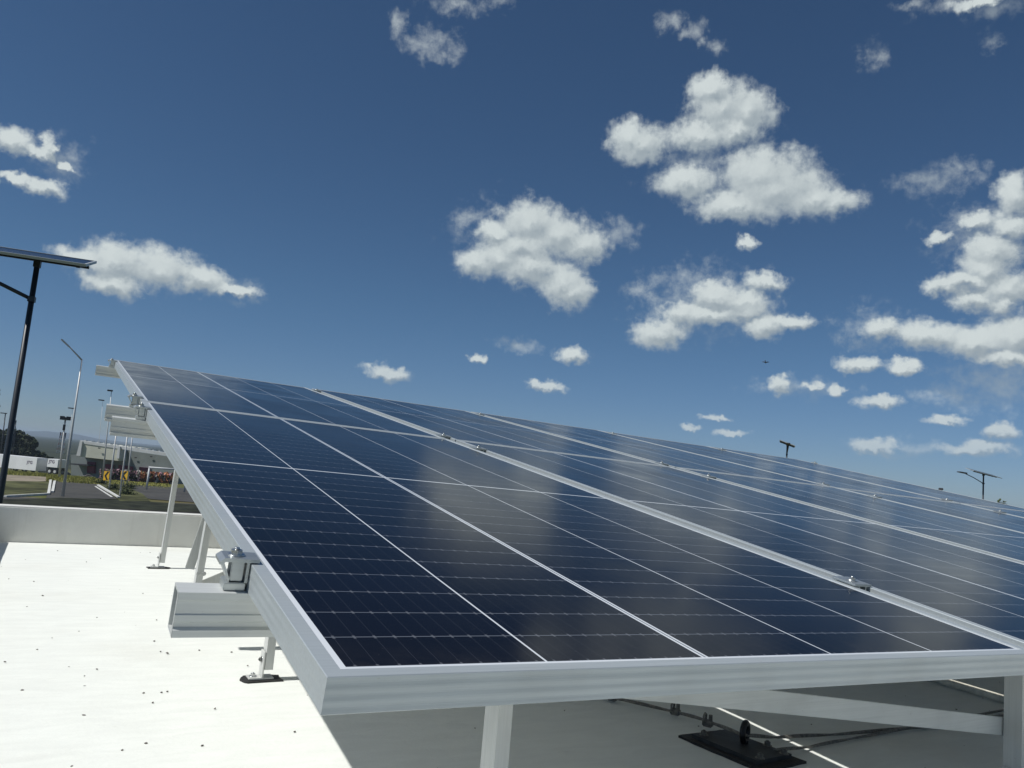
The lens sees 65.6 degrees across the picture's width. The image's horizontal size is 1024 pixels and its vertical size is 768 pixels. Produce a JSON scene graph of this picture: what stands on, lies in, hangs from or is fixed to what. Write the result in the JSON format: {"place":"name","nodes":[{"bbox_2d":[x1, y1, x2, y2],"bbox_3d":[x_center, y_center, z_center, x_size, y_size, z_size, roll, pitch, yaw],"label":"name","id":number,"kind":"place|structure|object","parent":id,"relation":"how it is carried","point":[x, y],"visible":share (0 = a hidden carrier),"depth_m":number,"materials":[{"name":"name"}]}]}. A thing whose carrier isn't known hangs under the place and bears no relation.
{"place":"outdoors","nodes":[
{"label":"outdoors","id":0,"kind":"place"},
{"bbox_2d":[6,475,45,480],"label":"path","id":1,"kind":"structure","parent":0,"point":[21,478],"depth_m":88.27,"materials":[{"name":"beige concrete"}]},
{"bbox_2d":[46,480,116,498],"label":"road","id":2,"kind":"structure","parent":0,"point":[80,490],"depth_m":73.92,"materials":[{"name":"grey asphalt"}]},
{"bbox_2d":[61,339,82,496],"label":"street lamp","id":3,"kind":"object","parent":2,"relation":"on","point":[68,453],"visible":0.95,"depth_m":66.84,"materials":[{"name":"grey metal"}]},
{"bbox_2d":[7,470,169,488],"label":"tall grass","id":4,"kind":"structure","parent":0,"point":[81,479],"depth_m":97.25,"materials":[{"name":"green plant"}]},
{"bbox_2d":[24,431,160,446],"bbox_3d":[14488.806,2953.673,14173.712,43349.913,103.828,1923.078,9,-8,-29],"label":"hills","id":5,"kind":"structure","parent":0,"point":[52,434],"depth_m":4084.51,"materials":[{"name":"green plant"}]},
{"bbox_2d":[0,435,194,503],"bbox_3d":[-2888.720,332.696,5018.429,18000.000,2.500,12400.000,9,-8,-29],"label":"ground","id":6,"kind":"structure","parent":0,"point":[48,446],"depth_m":466.27,"materials":[{"name":"green plant"}]},
{"bbox_2d":[0,429,5,453],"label":"leafy tree","id":7,"kind":"object","parent":6,"relation":"on","point":[4,440],"visible":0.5,"depth_m":179.80,"materials":[{"name":"green plant"}]},
{"bbox_2d":[0,412,6,453],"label":"street lamp","id":8,"kind":"object","parent":6,"relation":"on","point":[3,432],"visible":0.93,"depth_m":159.93,"materials":[{"name":"black metal"}]},
{"bbox_2d":[10,420,16,468],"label":"street lamp","id":9,"kind":"object","parent":6,"relation":"on","point":[14,439],"visible":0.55,"depth_m":160.83,"materials":[{"name":"grey metal"}]},
{"bbox_2d":[3,429,25,455],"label":"leafy tree","id":10,"kind":"object","parent":6,"relation":"on","point":[19,434],"visible":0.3,"depth_m":185.93,"materials":[{"name":"green plant"}]},
{"bbox_2d":[0,454,47,471],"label":"box trailer","id":11,"kind":"object","parent":6,"relation":"on","point":[25,463],"visible":0.98,"depth_m":144.43,"materials":[{"name":"metal"}]},
{"bbox_2d":[4,481,48,494],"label":"verge","id":12,"kind":"structure","parent":6,"relation":"on","point":[21,487],"depth_m":73.45,"materials":[{"name":"green plant"}]},
{"bbox_2d":[4,479,51,496],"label":"kerb","id":13,"kind":"structure","parent":6,"relation":"on","point":[36,494],"depth_m":64.89,"materials":[{"name":"white concrete"}]},
{"bbox_2d":[18,434,40,456],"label":"leafy tree","id":14,"kind":"object","parent":6,"relation":"on","point":[28,445],"visible":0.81,"depth_m":181.30,"materials":[{"name":"green plant"}]},
{"bbox_2d":[35,451,48,457],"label":"leafy tree","id":15,"kind":"object","parent":6,"relation":"on","point":[42,455],"visible":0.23,"depth_m":180.05,"materials":[{"name":"green plant"}]},
{"bbox_2d":[0,246,96,503],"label":"solar street lamp","id":16,"kind":"object","parent":6,"relation":"on","point":[37,258],"visible":0.98,"depth_m":11.95,"materials":[{"name":"black metal"}]},
{"bbox_2d":[51,480,55,491],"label":"kerb","id":17,"kind":"structure","parent":6,"relation":"on","point":[53,486],"depth_m":76.36,"materials":[{"name":"white concrete"}]},
{"bbox_2d":[47,459,65,474],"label":"box trailer","id":18,"kind":"object","parent":6,"relation":"on","point":[53,464],"visible":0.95,"depth_m":143.95,"materials":[{"name":"metal"}]},
{"bbox_2d":[56,432,65,452],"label":"telecom tower","id":19,"kind":"structure","parent":6,"relation":"on","point":[61,441],"depth_m":364.11,"materials":[{"name":"grey metal"}]},
{"bbox_2d":[58,416,70,476],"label":"floodlight mast","id":20,"kind":"object","parent":6,"relation":"on","point":[62,445],"visible":0.94,"depth_m":96.19,"materials":[{"name":"grey metal"}]},
{"bbox_2d":[93,478,108,483],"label":"shrub","id":21,"kind":"object","parent":6,"relation":"on","point":[100,482],"visible":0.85,"depth_m":90.82,"materials":[{"name":"green plant"}]},
{"bbox_2d":[103,471,109,484],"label":"chevron sign","id":22,"kind":"object","parent":6,"relation":"on","point":[106,475],"visible":0.85,"depth_m":88.80,"materials":[{"name":"yellow metal"}]},
{"bbox_2d":[101,390,112,480],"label":"street lamp","id":23,"kind":"object","parent":6,"relation":"on","point":[106,443],"visible":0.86,"depth_m":91.46,"materials":[{"name":"grey metal"}]},
{"bbox_2d":[97,484,119,497],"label":"kerb","id":24,"kind":"structure","parent":6,"relation":"on","point":[109,491],"depth_m":77.20,"materials":[{"name":"white concrete"}]},
{"bbox_2d":[108,436,116,488],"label":"light pole","id":25,"kind":"object","parent":6,"relation":"on","point":[112,463],"visible":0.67,"depth_m":81.44,"materials":[{"name":"grey metal"}]},
{"bbox_2d":[104,481,122,489],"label":"shrub","id":26,"kind":"object","parent":6,"relation":"on","point":[113,486],"visible":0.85,"depth_m":81.64,"materials":[{"name":"green plant"}]},
{"bbox_2d":[119,437,127,496],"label":"light pole","id":27,"kind":"object","parent":6,"relation":"on","point":[123,468],"visible":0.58,"depth_m":71.93,"materials":[{"name":"grey metal"}]},
{"bbox_2d":[99,484,148,500],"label":"verge","id":28,"kind":"structure","parent":6,"relation":"on","point":[139,496],"depth_m":74.15,"materials":[{"name":"green plant"}]},
{"bbox_2d":[70,440,182,483],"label":"store building","id":29,"kind":"structure","parent":6,"relation":"on","point":[87,458],"depth_m":131.05,"materials":[{"name":"grey concrete"}]},
{"bbox_2d":[115,486,137,494],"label":"shrub","id":30,"kind":"object","parent":6,"relation":"on","point":[125,491],"visible":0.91,"depth_m":75.77,"materials":[{"name":"green plant"}]},
{"bbox_2d":[126,438,132,483],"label":"light pole","id":31,"kind":"object","parent":6,"relation":"on","point":[129,460],"visible":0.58,"depth_m":95.02,"materials":[{"name":"grey metal"}]},
{"bbox_2d":[123,481,137,488],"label":"shrub","id":32,"kind":"object","parent":6,"relation":"on","point":[128,485],"visible":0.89,"depth_m":86.12,"materials":[{"name":"green plant"}]},
{"bbox_2d":[99,468,173,483],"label":"flowering hedge","id":33,"kind":"object","parent":6,"relation":"on","point":[154,476],"visible":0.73,"depth_m":111.54,"materials":[{"name":"red plant"}]},
{"bbox_2d":[780,440,794,457],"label":"solar street lamp","id":34,"kind":"object","parent":6,"relation":"on","point":[787,444],"visible":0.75,"depth_m":48.58,"materials":[{"name":"grey metal"}]},
{"bbox_2d":[957,468,1001,498],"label":"solar street lamp","id":35,"kind":"object","parent":6,"relation":"on","point":[984,474],"visible":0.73,"depth_m":51.90,"materials":[{"name":"grey metal"}]},
{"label":"roof","id":36,"kind":"structure","parent":6,"relation":"on","visible":0},
{"bbox_2d":[0,504,221,548],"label":"parapet wall","id":37,"kind":"structure","parent":36,"relation":"on","point":[47,524],"depth_m":4.58,"materials":[{"name":"white paint"}]},
{"bbox_2d":[0,542,1003,767],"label":"roof deck","id":38,"kind":"structure","parent":36,"relation":"on","point":[61,628],"depth_m":1.99,"materials":[{"name":"white concrete"}]},
{"bbox_2d":[146,469,178,568],"bbox_3d":[-1.704,0.503,3.962,0.111,0.822,0.070,9,-8,-29],"label":"support post","id":39,"kind":"object","parent":38,"relation":"on","point":[161,557],"visible":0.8,"depth_m":3.93,"materials":[{"name":"metal"}]},
{"bbox_2d":[185,517,204,569],"bbox_3d":[-1.124,0.497,2.926,0.104,0.366,0.006,9,-8,-29],"label":"leaning strut","id":40,"kind":"object","parent":38,"relation":"on","point":[192,558],"visible":0.48,"depth_m":2.90,"materials":[{"name":"metal"}]},
{"bbox_2d":[193,521,210,582],"bbox_3d":[-1.109,0.519,2.821,0.110,0.635,0.067,9,-8,-29],"label":"support post","id":41,"kind":"object","parent":38,"relation":"on","point":[200,573],"visible":0.23,"depth_m":2.81,"materials":[{"name":"metal"}]},
{"bbox_2d":[202,572,224,582],"bbox_3d":[-0.835,0.620,2.998,0.664,0.337,0.006,9,-8,-29],"label":"cross brace","id":42,"kind":"object","parent":41,"relation":"attached to","point":[214,578],"depth_m":2.85,"materials":[{"name":"metal"}]},
{"bbox_2d":[239,637,282,683],"bbox_3d":[-0.656,0.542,2.172,0.109,0.519,0.069,9,-8,-29],"label":"support post","id":43,"kind":"object","parent":38,"relation":"on","point":[266,659],"visible":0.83,"depth_m":2.14,"materials":[{"name":"metal"}]},
{"bbox_2d":[1,550,989,766],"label":"roof grit","id":44,"kind":"object","parent":38,"relation":"on","point":[167,691],"visible":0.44,"depth_m":1.96,"materials":[{"name":"grey gravel"}]},
{"bbox_2d":[480,705,512,767],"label":"support post","id":45,"kind":"object","parent":38,"relation":"on","point":[496,736],"depth_m":1.08,"materials":[{"name":"metal"}]},
{"bbox_2d":[624,690,1003,734],"bbox_3d":[0.528,0.579,1.433,1.309,0.209,0.006,9,-8,-29],"label":"cross brace","id":46,"kind":"object","parent":45,"relation":"attached to","point":[784,702],"visible":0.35,"depth_m":1.48,"materials":[{"name":"metal"}]},
{"bbox_2d":[678,720,806,767],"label":"anchor plate","id":47,"kind":"object","parent":38,"relation":"on","point":[741,748],"visible":0.99,"depth_m":1.87,"materials":[{"name":"black rubber"}]},
{"bbox_2d":[608,698,1003,750],"bbox_3d":[0.899,0.914,2.183,1.623,0.043,0.542,6,-7,-9],"label":"wire rope","id":48,"kind":"object","parent":38,"relation":"on","point":[706,722],"visible":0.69,"depth_m":2.06,"materials":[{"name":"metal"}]},
{"bbox_2d":[932,679,1003,702],"bbox_3d":[1.470,1.068,2.972,0.027,0.026,3.418,8,-7,-23],"label":"conduit pipe","id":49,"kind":"object","parent":38,"relation":"on","point":[978,691],"visible":0.2,"depth_m":2.72,"materials":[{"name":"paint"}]},
{"bbox_2d":[1001,675,1023,767],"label":"support post","id":50,"kind":"object","parent":38,"relation":"on","point":[1013,741],"visible":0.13,"depth_m":1.71,"materials":[{"name":"metal"}]},
{"bbox_2d":[3,497,200,513],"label":"road","id":51,"kind":"structure","parent":0,"point":[107,508],"depth_m":60.06,"materials":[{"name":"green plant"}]},
{"bbox_2d":[122,484,193,501],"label":"road","id":52,"kind":"structure","parent":0,"point":[157,492],"depth_m":82.86,"materials":[{"name":"grey asphalt"}]},
{"bbox_2d":[120,471,127,484],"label":"chevron sign","id":53,"kind":"object","parent":52,"relation":"on","point":[125,474],"visible":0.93,"depth_m":86.98,"materials":[{"name":"yellow metal"}]},
{"bbox_2d":[146,467,185,491],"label":"pipe frame","id":54,"kind":"object","parent":52,"relation":"on","point":[158,468],"visible":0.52,"depth_m":87.54,"materials":[{"name":"white metal"}]},
{"bbox_2d":[0,0,1023,507],"label":"sky","id":55,"kind":"structure","parent":0,"point":[601,215],"materials":[{"name":"blue"}]},
{"bbox_3d":[2.687,1.084,4.060,0.111,0.465,0.070,9,-8,-29],"label":"support post","id":56,"kind":"object","parent":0,"visible":0},
{"label":"sloped beam","id":57,"kind":"object","parent":56,"relation":"on","visible":0},
{"bbox_2d":[95,365,120,378],"bbox_3d":[0.250,0.349,5.699,5.794,0.057,0.040,10,0,-29],"label":"mounting rail","id":58,"kind":"object","parent":57,"relation":"on","point":[105,371],"visible":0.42,"depth_m":4.30,"materials":[{"name":"metal"}]},
{"bbox_2d":[108,358,116,367],"bbox_3d":[-2.176,-0.116,4.328,0.046,0.048,0.033,10,0,-29],"label":"end clamp","id":59,"kind":"object","parent":58,"relation":"attached to","point":[112,362],"visible":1,"depth_m":4.32,"materials":[{"name":"metal"}]},
{"bbox_2d":[113,360,445,438],"bbox_3d":[-1.256,0.054,3.807,1.102,0.036,2.187,10,0,-29],"label":"solar module","id":60,"kind":"object","parent":58,"relation":"on","point":[160,384],"visible":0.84,"depth_m":3.45,"materials":[{"name":"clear glass"}]},
{"bbox_2d":[312,388,668,466],"bbox_3d":[-0.275,0.220,4.360,1.102,0.034,2.187,10,0,-29],"label":"solar module","id":61,"kind":"object","parent":58,"relation":"on","point":[455,425],"visible":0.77,"depth_m":4.05,"materials":[{"name":"blue glass"}]},
{"bbox_2d":[472,412,830,486],"bbox_3d":[0.705,0.386,4.913,1.102,0.034,2.187,10,0,-29],"label":"solar module","id":62,"kind":"object","parent":58,"relation":"on","point":[652,452],"visible":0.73,"depth_m":4.63,"materials":[{"name":"blue glass"}]},
{"bbox_2d":[603,431,955,502],"bbox_3d":[1.677,0.553,5.462,1.102,0.037,2.187,10,0,-29],"label":"solar module","id":63,"kind":"object","parent":58,"relation":"on","point":[831,480],"visible":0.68,"depth_m":5.22,"materials":[{"name":"blue glass"}]},
{"bbox_2d":[104,404,138,421],"bbox_3d":[1.173,0.518,4.012,5.808,0.057,0.040,10,0,-29],"label":"mounting rail","id":64,"kind":"object","parent":57,"relation":"attached to","point":[118,410],"visible":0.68,"depth_m":2.61,"materials":[{"name":"metal"}]},
{"bbox_2d":[127,393,142,406],"bbox_3d":[-1.253,0.053,2.641,0.046,0.049,0.033,10,0,-29],"label":"end clamp","id":65,"kind":"object","parent":64,"relation":"on","point":[135,397],"visible":0.92,"depth_m":2.63,"materials":[{"name":"metal"}]},
{"bbox_2d":[436,433,450,438],"bbox_3d":[-0.277,0.220,3.192,0.049,0.046,0.054,10,0,-29],"label":"clamp","id":66,"kind":"object","parent":64,"relation":"attached to","point":[444,435],"visible":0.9,"depth_m":3.18,"materials":[{"name":"metal"}]},
{"bbox_2d":[708,446,1023,510],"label":"solar module","id":67,"kind":"object","parent":64,"relation":"on","point":[925,491],"visible":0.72,"depth_m":5.81,"materials":[{"name":"blue glass"}]},
{"bbox_2d":[109,416,156,439],"bbox_3d":[1.325,0.546,3.734,5.798,0.053,0.038,10,0,-29],"label":"mounting rail","id":68,"kind":"object","parent":57,"relation":"on","point":[128,427],"visible":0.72,"depth_m":2.34,"materials":[{"name":"metal"}]},
{"bbox_2d":[133,403,150,419],"bbox_3d":[-1.101,0.081,2.363,0.046,0.049,0.033,10,0,-29],"label":"end clamp","id":69,"kind":"object","parent":68,"relation":"attached to","point":[141,413],"visible":1,"depth_m":2.35,"materials":[{"name":"metal"}]},
{"bbox_2d":[470,445,486,451],"bbox_3d":[-0.125,0.247,2.914,0.049,0.046,0.054,10,0,-29],"label":"clamp","id":70,"kind":"object","parent":68,"relation":"attached to","point":[479,447],"visible":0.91,"depth_m":2.90,"materials":[{"name":"metal"}]},
{"bbox_2d":[700,474,716,478],"bbox_3d":[0.856,0.414,3.468,0.049,0.046,0.054,10,0,-29],"label":"clamp","id":71,"kind":"object","parent":68,"relation":"attached to","point":[710,476],"visible":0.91,"depth_m":3.45,"materials":[{"name":"metal"}]},
{"bbox_2d":[961,503,1023,517],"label":"solar module","id":72,"kind":"object","parent":68,"relation":"on","point":[1018,513],"visible":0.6,"depth_m":4.79,"materials":[{"name":"blue glass"}]},
{"bbox_2d":[168,582,273,637],"bbox_3d":[2.093,0.686,2.331,5.776,0.053,0.038,10,0,-29],"label":"mounting rail","id":73,"kind":"object","parent":57,"relation":"attached to","point":[206,610],"visible":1,"depth_m":0.94,"materials":[{"name":"metal"}]},
{"bbox_2d":[215,547,259,590],"bbox_3d":[-0.333,0.221,0.960,0.046,0.049,0.033,10,0,-29],"label":"end clamp","id":74,"kind":"object","parent":73,"relation":"on","point":[236,571],"visible":1,"depth_m":0.95,"materials":[{"name":"metal"}]},
{"bbox_2d":[141,401,1023,715],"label":"solar module","id":75,"kind":"object","parent":73,"relation":"on","point":[395,571],"visible":0.94,"depth_m":1.13,"materials":[{"name":"glass"}]},
{"bbox_2d":[456,440,1023,647],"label":"solar module","id":76,"kind":"object","parent":73,"relation":"on","point":[981,592],"visible":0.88,"depth_m":2.12,"materials":[{"name":"blue glass"}]},
{"bbox_2d":[676,467,1023,562],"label":"solar module","id":77,"kind":"object","parent":73,"relation":"on","point":[988,539],"visible":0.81,"depth_m":3.21,"materials":[{"name":"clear glass"}]},
{"bbox_2d":[832,576,871,590],"bbox_3d":[0.643,0.388,1.511,0.049,0.046,0.054,10,0,-29],"label":"clamp","id":78,"kind":"object","parent":73,"relation":"attached to","point":[853,581],"visible":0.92,"depth_m":1.50,"materials":[{"name":"metal"}]},
{"bbox_2d":[840,488,1023,532],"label":"solar module","id":79,"kind":"object","parent":73,"relation":"on","point":[994,518],"visible":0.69,"depth_m":4.12,"materials":[{"name":"blue glass"}]}
]}

